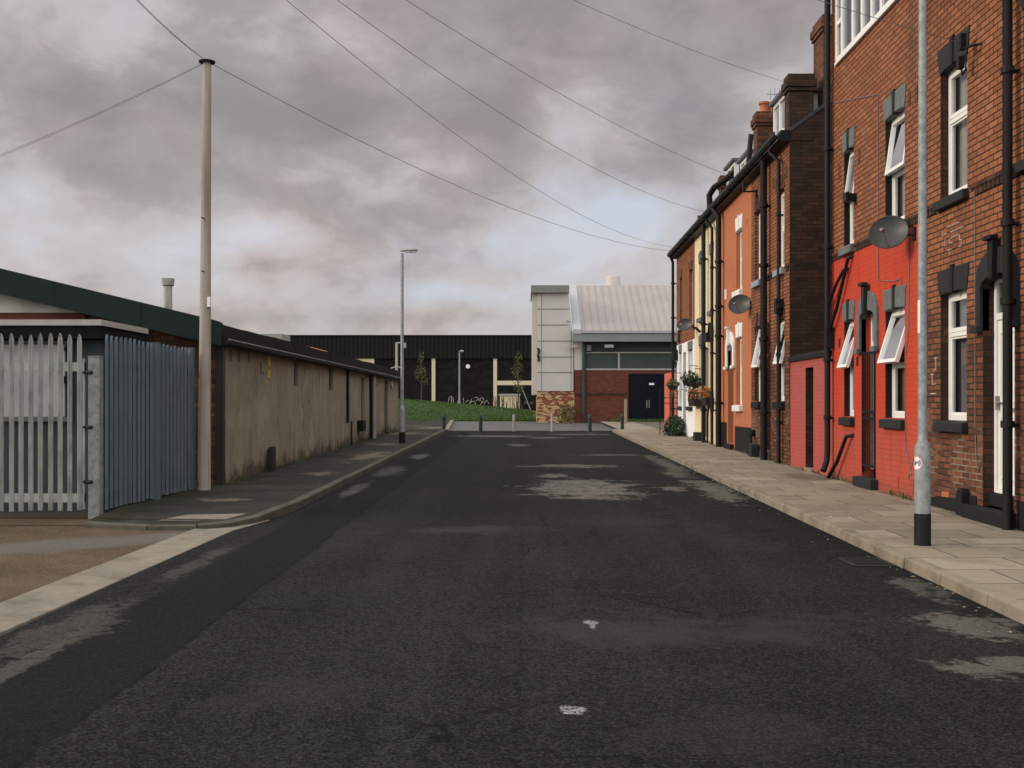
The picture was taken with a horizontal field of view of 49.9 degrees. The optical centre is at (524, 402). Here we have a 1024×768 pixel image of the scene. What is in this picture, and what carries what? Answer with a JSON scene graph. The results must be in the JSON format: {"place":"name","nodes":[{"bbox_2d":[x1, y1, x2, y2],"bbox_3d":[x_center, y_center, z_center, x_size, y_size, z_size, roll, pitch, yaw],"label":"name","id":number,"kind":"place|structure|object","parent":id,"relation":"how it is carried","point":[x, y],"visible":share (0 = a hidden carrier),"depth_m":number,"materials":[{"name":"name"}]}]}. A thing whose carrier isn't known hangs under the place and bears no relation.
{"place":"outdoors","nodes":[
{"label":"outdoors","id":0,"kind":"place"},
{"bbox_2d":[0,524,197,525],"bbox_3d":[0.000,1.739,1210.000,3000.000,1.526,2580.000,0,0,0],"label":"ground","id":1,"kind":"structure","parent":0,"point":[46,525],"depth_m":13.33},
{"bbox_2d":[0,490,197,602],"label":"yard","id":2,"kind":"structure","parent":1,"relation":"on","point":[33,558],"depth_m":11.28,"materials":[{"name":"beige concrete"}]},
{"bbox_2d":[0,319,153,512],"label":"site cabin","id":3,"kind":"object","parent":2,"relation":"on","point":[92,332],"visible":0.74,"depth_m":14.35,"materials":[{"name":"metal"}]},
{"bbox_2d":[87,356,103,518],"bbox_3d":[-5.357,0.532,13.730,0.155,2.235,0.150,0,0,0],"label":"gate post","id":4,"kind":"object","parent":2,"relation":"on","point":[95,439],"visible":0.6,"depth_m":13.66,"materials":[{"name":"metal"}]},
{"bbox_2d":[0,333,92,511],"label":"palisade gate","id":5,"kind":"structure","parent":4,"relation":"attached to","point":[40,366],"depth_m":13.65,"materials":[{"name":"metal"}]},
{"bbox_2d":[103,334,194,509],"bbox_3d":[-5.167,0.393,15.289,0.172,2.513,2.993,0,0,4],"label":"palisade fence","id":6,"kind":"object","parent":2,"relation":"on","point":[178,368],"visible":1,"depth_m":15.07,"materials":[{"name":"grey metal"}]},
{"bbox_3d":[-5.050,-2.156,8.200,0.250,7.509,0.380,0,0,0],"label":"telegraph pole","id":7,"kind":"object","parent":2,"relation":"on","visible":0},
{"bbox_2d":[287,0,671,246],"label":"overhead wire","id":8,"kind":"object","parent":7,"relation":"attached to","point":[445,126],"visible":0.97,"depth_m":18.55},
{"bbox_2d":[338,0,703,211],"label":"overhead wire","id":9,"kind":"object","parent":7,"relation":"attached to","point":[491,107],"visible":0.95,"depth_m":18.05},
{"bbox_2d":[407,0,732,176],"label":"overhead wire","id":10,"kind":"object","parent":7,"relation":"attached to","point":[552,89],"visible":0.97,"depth_m":18.01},
{"bbox_2d":[574,0,783,81],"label":"overhead wire","id":11,"kind":"object","parent":7,"relation":"attached to","point":[673,42],"visible":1,"depth_m":18.36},
{"bbox_2d":[818,0,958,42],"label":"overhead wire","id":12,"kind":"object","parent":7,"relation":"attached to","point":[883,20],"visible":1,"depth_m":12.55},
{"bbox_2d":[0,520,268,635],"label":"crossing edging","id":13,"kind":"object","parent":1,"relation":"on","point":[19,611],"visible":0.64,"depth_m":9.24,"materials":[{"name":"concrete"}]},
{"bbox_2d":[0,268,399,489],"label":"building","id":14,"kind":"structure","parent":1,"relation":"on","point":[286,397],"depth_m":19.68,"materials":[{"name":"concrete"}]},
{"bbox_2d":[361,378,361,440],"bbox_3d":[-4.952,0.245,32.850,0.055,2.010,0.680,0,0,0],"label":"door","id":15,"kind":"structure","parent":14,"relation":"in","point":[361,378],"depth_m":33.14,"materials":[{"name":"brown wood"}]},
{"bbox_2d":[83,429,446,529],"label":"kerb","id":16,"kind":"structure","parent":1,"relation":"on","point":[296,503],"depth_m":14.23,"materials":[{"name":"grey concrete"}]},
{"bbox_2d":[91,420,449,524],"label":"footway","id":17,"kind":"structure","parent":1,"relation":"on","point":[254,494],"depth_m":16.93,"materials":[{"name":"concrete"}]},
{"bbox_2d":[167,514,242,520],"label":"pavement repair","id":18,"kind":"structure","parent":17,"relation":"on","point":[212,516],"depth_m":13.37,"materials":[{"name":"concrete"}]},
{"bbox_2d":[198,59,214,490],"bbox_3d":[-4.844,-1.886,16.670,0.283,6.609,0.283,0,0,-45],"label":"telegraph pole","id":19,"kind":"object","parent":17,"relation":"on","point":[204,454],"visible":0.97,"depth_m":16.61,"materials":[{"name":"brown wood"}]},
{"bbox_2d":[0,64,200,154],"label":"overhead wire","id":20,"kind":"object","parent":19,"relation":"attached to","point":[105,109],"visible":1,"depth_m":17.73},
{"bbox_2d":[0,64,202,156],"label":"overhead wire","id":21,"kind":"object","parent":19,"relation":"attached to","point":[104,111],"visible":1,"depth_m":17.71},
{"bbox_2d":[138,0,199,55],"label":"overhead wire","id":22,"kind":"object","parent":19,"relation":"attached to","point":[166,27],"visible":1,"depth_m":14.73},
{"bbox_2d":[153,16,204,59],"bbox_3d":[-4.925,-5.469,12.435,0.007,0.810,8.474,0,0,1],"label":"overhead wire","id":23,"kind":"object","parent":19,"relation":"attached to","point":[177,38],"visible":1,"depth_m":15.35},
{"bbox_2d":[214,65,667,250],"bbox_3d":[0.166,-5.016,27.635,0.011,0.639,24.091,0,0,24],"label":"overhead wire","id":24,"kind":"object","parent":19,"relation":"attached to","point":[412,165],"visible":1,"depth_m":21.78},
{"bbox_2d":[267,447,275,471],"bbox_3d":[-4.740,1.061,20.570,0.120,0.482,0.300,0,0,0],"label":"short post","id":25,"kind":"object","parent":17,"relation":"on","point":[271,459],"visible":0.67,"depth_m":20.42,"materials":[{"name":"grey concrete"}]},
{"bbox_2d":[231,430,394,482],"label":"wall weeds","id":26,"kind":"object","parent":17,"relation":"on","point":[241,477],"depth_m":22.85,"materials":[{"name":"green plant"}]},
{"bbox_2d":[399,247,417,442],"bbox_3d":[-3.354,-1.655,31.700,0.548,5.658,0.220,0,0,0],"label":"street lamp","id":27,"kind":"object","parent":17,"relation":"on","point":[402,407],"visible":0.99,"depth_m":31.66,"materials":[{"name":"metal"}]},
{"bbox_2d":[288,335,573,410],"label":"warehouse","id":28,"kind":"structure","parent":1,"relation":"on","point":[487,362],"depth_m":87.92,"materials":[{"name":"black metal"}]},
{"bbox_2d":[448,431,611,431],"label":"end kerb","id":29,"kind":"structure","parent":1,"relation":"on","point":[528,431],"depth_m":43.30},
{"bbox_2d":[557,403,577,422],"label":"bush","id":30,"kind":"object","parent":1,"relation":"on","point":[567,416],"visible":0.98,"depth_m":54.54,"materials":[{"name":"green plant"}]},
{"bbox_2d":[531,276,676,422],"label":"clad building","id":31,"kind":"structure","parent":1,"relation":"on","point":[614,349],"depth_m":55.03,"materials":[{"name":"metal"}]},
{"bbox_2d":[586,353,676,367],"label":"window glass","id":32,"kind":"structure","parent":31,"relation":"in","point":[593,360],"depth_m":55.16,"materials":[{"name":"grey glass"}]},
{"bbox_2d":[586,352,676,369],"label":"window frame","id":33,"kind":"structure","parent":31,"relation":"in","point":[618,368],"depth_m":55.00,"materials":[{"name":"grey metal"}]},
{"bbox_2d":[630,375,647,419],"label":"door","id":34,"kind":"structure","parent":31,"relation":"in","point":[638,383],"depth_m":54.94,"materials":[{"name":"metal"}]},
{"bbox_2d":[648,375,663,419],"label":"door","id":35,"kind":"structure","parent":31,"relation":"in","point":[655,382],"depth_m":54.94,"materials":[{"name":"metal"}]},
{"bbox_2d":[664,371,676,425],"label":"yard wall","id":36,"kind":"structure","parent":1,"relation":"on","point":[667,376],"depth_m":41.30,"materials":[{"name":"paint"}]},
{"bbox_2d":[667,234,694,436],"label":"terraced house","id":37,"kind":"structure","parent":1,"relation":"on","point":[682,251],"depth_m":36.83,"materials":[{"name":"white paint"}]},
{"bbox_2d":[666,372,679,396],"bbox_3d":[5.077,-0.628,37.593,0.526,0.844,0.466,0,0,0],"label":"hanging basket","id":38,"kind":"object","parent":37,"relation":"attached to","point":[672,385],"visible":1,"depth_m":37.51,"materials":[{"name":"green plant"}]},
{"bbox_2d":[677,344,681,409],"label":"window","id":39,"kind":"structure","parent":37,"relation":"in","point":[680,346],"depth_m":37.66,"materials":[{"name":"white plastic"}]},
{"bbox_2d":[677,269,681,330],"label":"window","id":40,"kind":"structure","parent":37,"relation":"in","point":[680,272],"depth_m":37.66,"materials":[{"name":"white plastic"}]},
{"bbox_2d":[677,318,694,330],"bbox_3d":[5.072,-2.434,34.207,1.101,0.387,0.474,0,0,-41],"label":"satellite dish","id":41,"kind":"object","parent":37,"relation":"attached to","point":[684,324],"visible":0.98,"depth_m":34.13,"materials":[{"name":"grey metal"}]},
{"bbox_2d":[685,340,692,410],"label":"window","id":42,"kind":"structure","parent":37,"relation":"in","point":[690,344],"depth_m":35.60,"materials":[{"name":"white plastic"}]},
{"bbox_2d":[689,260,692,324],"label":"window","id":43,"kind":"structure","parent":37,"relation":"in","point":[691,262],"depth_m":35.68,"materials":[{"name":"white plastic"}]},
{"bbox_2d":[685,211,715,444],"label":"terraced house","id":44,"kind":"structure","parent":1,"relation":"on","point":[701,231],"depth_m":32.00,"materials":[{"name":"beige paint"}]},
{"bbox_2d":[679,365,697,391],"bbox_3d":[5.095,-0.742,34.020,0.601,0.858,0.597,0,0,-24],"label":"hanging basket","id":45,"kind":"object","parent":44,"relation":"attached to","point":[685,380],"visible":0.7,"depth_m":33.92,"materials":[{"name":"green plant"}]},
{"bbox_2d":[687,388,700,405],"bbox_3d":[5.164,-0.190,33.798,0.368,0.581,1.204,0,0,0],"label":"window box","id":46,"kind":"object","parent":44,"relation":"attached to","point":[693,400],"visible":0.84,"depth_m":33.52,"materials":[{"name":"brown wood"}]},
{"bbox_2d":[687,368,700,394],"bbox_3d":[5.106,-0.638,33.112,0.476,0.824,0.474,0,0,41],"label":"hanging basket","id":47,"kind":"object","parent":44,"relation":"attached to","point":[695,385],"visible":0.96,"depth_m":33.03,"materials":[{"name":"green plant"}]},
{"bbox_2d":[696,251,700,322],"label":"window","id":48,"kind":"structure","parent":44,"relation":"in","point":[698,320],"depth_m":33.51,"materials":[{"name":"white plastic"}]},
{"bbox_2d":[697,334,700,399],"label":"window","id":49,"kind":"structure","parent":44,"relation":"in","point":[699,337],"depth_m":33.47,"materials":[{"name":"white plastic"}]},
{"bbox_2d":[699,387,710,405],"bbox_3d":[5.178,-0.209,31.485,0.411,0.578,0.970,0,0,0],"label":"window box","id":50,"kind":"object","parent":44,"relation":"attached to","point":[705,400],"visible":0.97,"depth_m":31.27,"materials":[{"name":"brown wood"}]},
{"bbox_2d":[707,241,713,315],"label":"window","id":51,"kind":"structure","parent":44,"relation":"in","point":[708,313],"depth_m":31.71,"materials":[{"name":"white plastic"}]},
{"bbox_2d":[705,149,752,453],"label":"terraced house","id":52,"kind":"structure","parent":1,"relation":"on","point":[729,207],"depth_m":28.17,"materials":[{"name":"orange brick"}]},
{"bbox_2d":[732,322,742,411],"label":"window","id":53,"kind":"structure","parent":52,"relation":"in","point":[738,327],"depth_m":27.68,"materials":[{"name":"white plastic"}]},
{"bbox_2d":[732,213,742,296],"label":"window","id":54,"kind":"structure","parent":52,"relation":"in","point":[738,221],"depth_m":27.65,"materials":[{"name":"white plastic"}]},
{"bbox_2d":[728,294,751,313],"bbox_3d":[5.095,-2.346,25.985,0.500,0.475,0.510,0,0,0],"label":"satellite dish","id":55,"kind":"object","parent":52,"relation":"attached to","point":[740,304],"visible":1,"depth_m":26.11,"materials":[{"name":"grey metal"}]},
{"bbox_2d":[738,14,831,464],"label":"terraced house","id":56,"kind":"structure","parent":1,"relation":"on","point":[782,170],"depth_m":22.62,"materials":[{"name":"orange brick"}]},
{"bbox_2d":[751,313,759,407],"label":"window","id":57,"kind":"structure","parent":56,"relation":"in","point":[755,361],"depth_m":25.35,"materials":[{"name":"white plastic"}]},
{"bbox_2d":[751,197,759,288],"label":"window","id":58,"kind":"structure","parent":56,"relation":"in","point":[756,283],"depth_m":25.41,"materials":[{"name":"white plastic"}]},
{"bbox_2d":[767,88,779,116],"bbox_3d":[5.750,-6.926,25.353,0.500,0.469,0.805,0,0,0],"label":"tv aerial","id":59,"kind":"object","parent":56,"relation":"attached to","point":[770,94],"visible":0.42,"depth_m":25.00,"materials":[{"name":"metal"}]},
{"bbox_2d":[772,305,784,408],"bbox_3d":[5.378,-0.970,22.990,0.264,2.180,0.819,0,0,0],"label":"window","id":60,"kind":"structure","parent":56,"relation":"in","point":[774,404],"depth_m":23.15,"materials":[{"name":"white plastic"}]},
{"bbox_2d":[772,173,784,277],"bbox_3d":[5.383,-3.710,22.990,0.255,2.100,0.819,0,0,0],"label":"window","id":61,"kind":"structure","parent":56,"relation":"in","point":[781,270],"depth_m":23.23,"materials":[{"name":"white plastic"}]},
{"bbox_2d":[788,348,831,476],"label":"yard wall","id":62,"kind":"structure","parent":1,"relation":"on","point":[806,411],"depth_m":20.98,"materials":[{"name":"red paint"}]},
{"bbox_2d":[612,429,1023,624],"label":"kerb","id":63,"kind":"structure","parent":1,"relation":"on","point":[1000,603],"depth_m":10.56,"materials":[{"name":"concrete"}]},
{"bbox_2d":[820,0,917,499],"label":"terraced house","id":64,"kind":"structure","parent":1,"relation":"on","point":[871,332],"depth_m":17.00,"materials":[{"name":"red brick"}]},
{"bbox_2d":[836,299,854,425],"bbox_3d":[5.359,-0.670,18.140,0.301,2.080,0.698,0,0,0],"label":"window","id":65,"kind":"structure","parent":64,"relation":"in","point":[846,359],"depth_m":18.23,"materials":[{"name":"white plastic"}]},
{"bbox_2d":[838,125,854,256],"bbox_3d":[5.383,-3.490,18.140,0.255,2.080,0.698,0,0,0],"label":"window","id":66,"kind":"structure","parent":64,"relation":"in","point":[848,139],"depth_m":18.27,"materials":[{"name":"white plastic"}]},
{"bbox_2d":[877,284,905,428],"bbox_3d":[5.399,-0.670,15.890,0.381,2.080,0.978,0,0,0],"label":"window","id":67,"kind":"structure","parent":64,"relation":"in","point":[892,351],"depth_m":16.02,"materials":[{"name":"white plastic"}]},
{"bbox_2d":[868,215,915,248],"bbox_3d":[5.069,-2.366,15.122,0.552,0.475,0.509,0,0,0],"label":"satellite dish","id":68,"kind":"object","parent":64,"relation":"attached to","point":[889,231],"visible":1,"depth_m":15.24,"materials":[{"name":"grey metal"}]},
{"bbox_2d":[883,82,905,219],"bbox_3d":[5.422,-3.490,15.890,0.335,2.080,0.978,0,0,0],"label":"window","id":69,"kind":"structure","parent":64,"relation":"in","point":[893,105],"depth_m":16.06,"materials":[{"name":"white plastic"}]},
{"bbox_2d":[927,0,1023,530],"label":"terraced house","id":70,"kind":"structure","parent":1,"relation":"on","point":[975,256],"depth_m":12.98,"materials":[{"name":"orange brick"}]},
{"bbox_2d":[933,262,969,432],"bbox_3d":[5.422,-0.685,13.715,0.335,2.090,1.008,0,0,0],"label":"window","id":71,"kind":"structure","parent":70,"relation":"in","point":[952,280],"depth_m":13.96,"materials":[{"name":"white plastic"}]},
{"bbox_2d":[933,25,969,211],"bbox_3d":[5.422,-3.520,13.705,0.335,2.120,1.028,0,0,0],"label":"window","id":72,"kind":"structure","parent":70,"relation":"in","point":[947,55],"depth_m":13.98,"materials":[{"name":"white plastic"}]},
{"bbox_2d":[995,320,1013,491],"bbox_3d":[5.485,0.020,12.415,0.100,1.950,0.700,0,0,0],"label":"door","id":73,"kind":"structure","parent":70,"relation":"in","point":[998,399],"depth_m":12.67,"materials":[{"name":"white plastic"}]},
{"bbox_2d":[1014,0,1023,173],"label":"window","id":74,"kind":"structure","parent":70,"relation":"in","point":[1018,166],"depth_m":11.74,"materials":[{"name":"white plastic"}]},
{"bbox_2d":[0,0,831,334],"label":"sky","id":75,"kind":"structure","parent":0,"point":[311,222],"materials":[{"name":"grey"}]},
{"bbox_2d":[398,398,535,420],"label":"grass bank","id":76,"kind":"structure","parent":0,"point":[444,409],"depth_m":64.25,"materials":[{"name":"green plant"}]},
{"bbox_2d":[392,342,405,377],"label":"camera mast","id":77,"kind":"object","parent":76,"relation":"on","point":[396,366],"visible":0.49,"depth_m":59.95,"materials":[{"name":"white metal"}]},
{"bbox_2d":[414,351,428,399],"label":"young tree","id":78,"kind":"object","parent":76,"relation":"on","point":[421,373],"visible":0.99,"depth_m":71.97,"materials":[{"name":"green plant"}]},
{"bbox_2d":[458,350,463,403],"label":"street lamp","id":79,"kind":"object","parent":76,"relation":"on","point":[459,377],"visible":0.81,"depth_m":74.95,"materials":[{"name":"metal"}]},
{"bbox_2d":[492,395,522,408],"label":"bare shrub","id":80,"kind":"object","parent":76,"relation":"on","point":[498,402],"visible":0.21,"depth_m":83.93,"materials":[{"name":"beige plant"}]},
{"bbox_2d":[499,394,519,407],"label":"cream enclosure","id":81,"kind":"object","parent":76,"relation":"on","point":[508,396],"visible":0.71,"depth_m":86.20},
{"bbox_2d":[511,353,524,409],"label":"young tree","id":82,"kind":"object","parent":76,"relation":"on","point":[517,371],"visible":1,"depth_m":69.97,"materials":[{"name":"green plant"}]},
{"bbox_2d":[0,432,1023,767],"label":"road","id":83,"kind":"structure","parent":0,"point":[528,600],"depth_m":7.00,"materials":[{"name":"black asphalt"}]},
{"bbox_2d":[442,414,447,431],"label":"bollard","id":84,"kind":"object","parent":83,"relation":"on","point":[443,421],"visible":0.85,"depth_m":43.14,"materials":[{"name":"grey metal"}]},
{"bbox_2d":[477,414,484,431],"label":"bollard","id":85,"kind":"object","parent":83,"relation":"on","point":[480,423],"visible":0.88,"depth_m":43.14,"materials":[{"name":"grey metal"}]},
{"bbox_2d":[510,414,517,431],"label":"bollard","id":86,"kind":"object","parent":83,"relation":"on","point":[513,424],"visible":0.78,"depth_m":43.15,"materials":[{"name":"metal"}]},
{"bbox_2d":[548,415,555,431],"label":"bollard","id":87,"kind":"object","parent":83,"relation":"on","point":[551,424],"visible":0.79,"depth_m":43.16,"materials":[{"name":"metal"}]},
{"bbox_2d":[586,414,593,431],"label":"bollard","id":88,"kind":"object","parent":83,"relation":"on","point":[589,422],"visible":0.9,"depth_m":43.13,"materials":[{"name":"grey metal"}]},
{"bbox_2d":[655,453,1016,643],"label":"litter","id":89,"kind":"object","parent":83,"relation":"on","point":[868,556],"visible":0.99,"depth_m":9.76,"materials":[{"name":"beige paper"}]},
{"bbox_2d":[837,558,897,566],"bbox_3d":[3.180,1.502,10.250,0.400,0.052,0.540,0,0,0],"label":"drain grate","id":90,"kind":"object","parent":83,"relation":"on","point":[866,562],"visible":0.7,"depth_m":10.22,"materials":[{"name":"metal"}]},
{"bbox_2d":[449,421,614,430],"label":"cross street","id":91,"kind":"structure","parent":0,"point":[495,426],"depth_m":49.59,"materials":[{"name":"grey asphalt"}]},
{"bbox_2d":[446,420,619,430],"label":"kerb edging","id":92,"kind":"object","parent":91,"relation":"on","point":[449,424],"visible":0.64,"depth_m":48.59,"materials":[{"name":"concrete"}]},
{"bbox_2d":[609,418,663,421],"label":"verge grass","id":93,"kind":"structure","parent":0,"point":[636,420],"depth_m":54.18,"materials":[{"name":"green plant"}]},
{"bbox_2d":[600,421,1023,601],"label":"pavement","id":94,"kind":"structure","parent":0,"point":[989,556],"depth_m":13.47,"materials":[{"name":"beige concrete"}]},
{"bbox_2d":[620,414,623,428],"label":"bollard","id":95,"kind":"object","parent":94,"relation":"on","point":[622,421],"visible":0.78,"depth_m":43.14,"materials":[{"name":"grey metal"}]},
{"bbox_2d":[624,399,626,423],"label":"timber post","id":96,"kind":"object","parent":94,"relation":"on","point":[625,411],"visible":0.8,"depth_m":50.44,"materials":[{"name":"brown wood"}]},
{"bbox_2d":[659,384,677,423],"bbox_3d":[5.005,0.193,38.300,0.650,1.786,0.036,0,0,0],"label":"railing","id":97,"kind":"object","parent":94,"relation":"on","point":[670,397],"visible":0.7,"depth_m":38.29,"materials":[{"name":"black metal"}]},
{"bbox_2d":[662,415,685,435],"bbox_3d":[5.020,0.817,36.996,0.756,0.881,1.760,0,0,0],"label":"shrub","id":98,"kind":"object","parent":94,"relation":"on","point":[671,427],"visible":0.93,"depth_m":36.63,"materials":[{"name":"green plant"}]},
{"bbox_2d":[684,434,911,500],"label":"wall weeds","id":99,"kind":"object","parent":94,"relation":"on","point":[891,492],"depth_m":18.39,"materials":[{"name":"green plant"}]},
{"bbox_2d":[914,0,930,545],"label":"street lamp","id":100,"kind":"object","parent":94,"relation":"on","point":[922,493],"visible":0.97,"depth_m":10.67,"materials":[{"name":"metal"}]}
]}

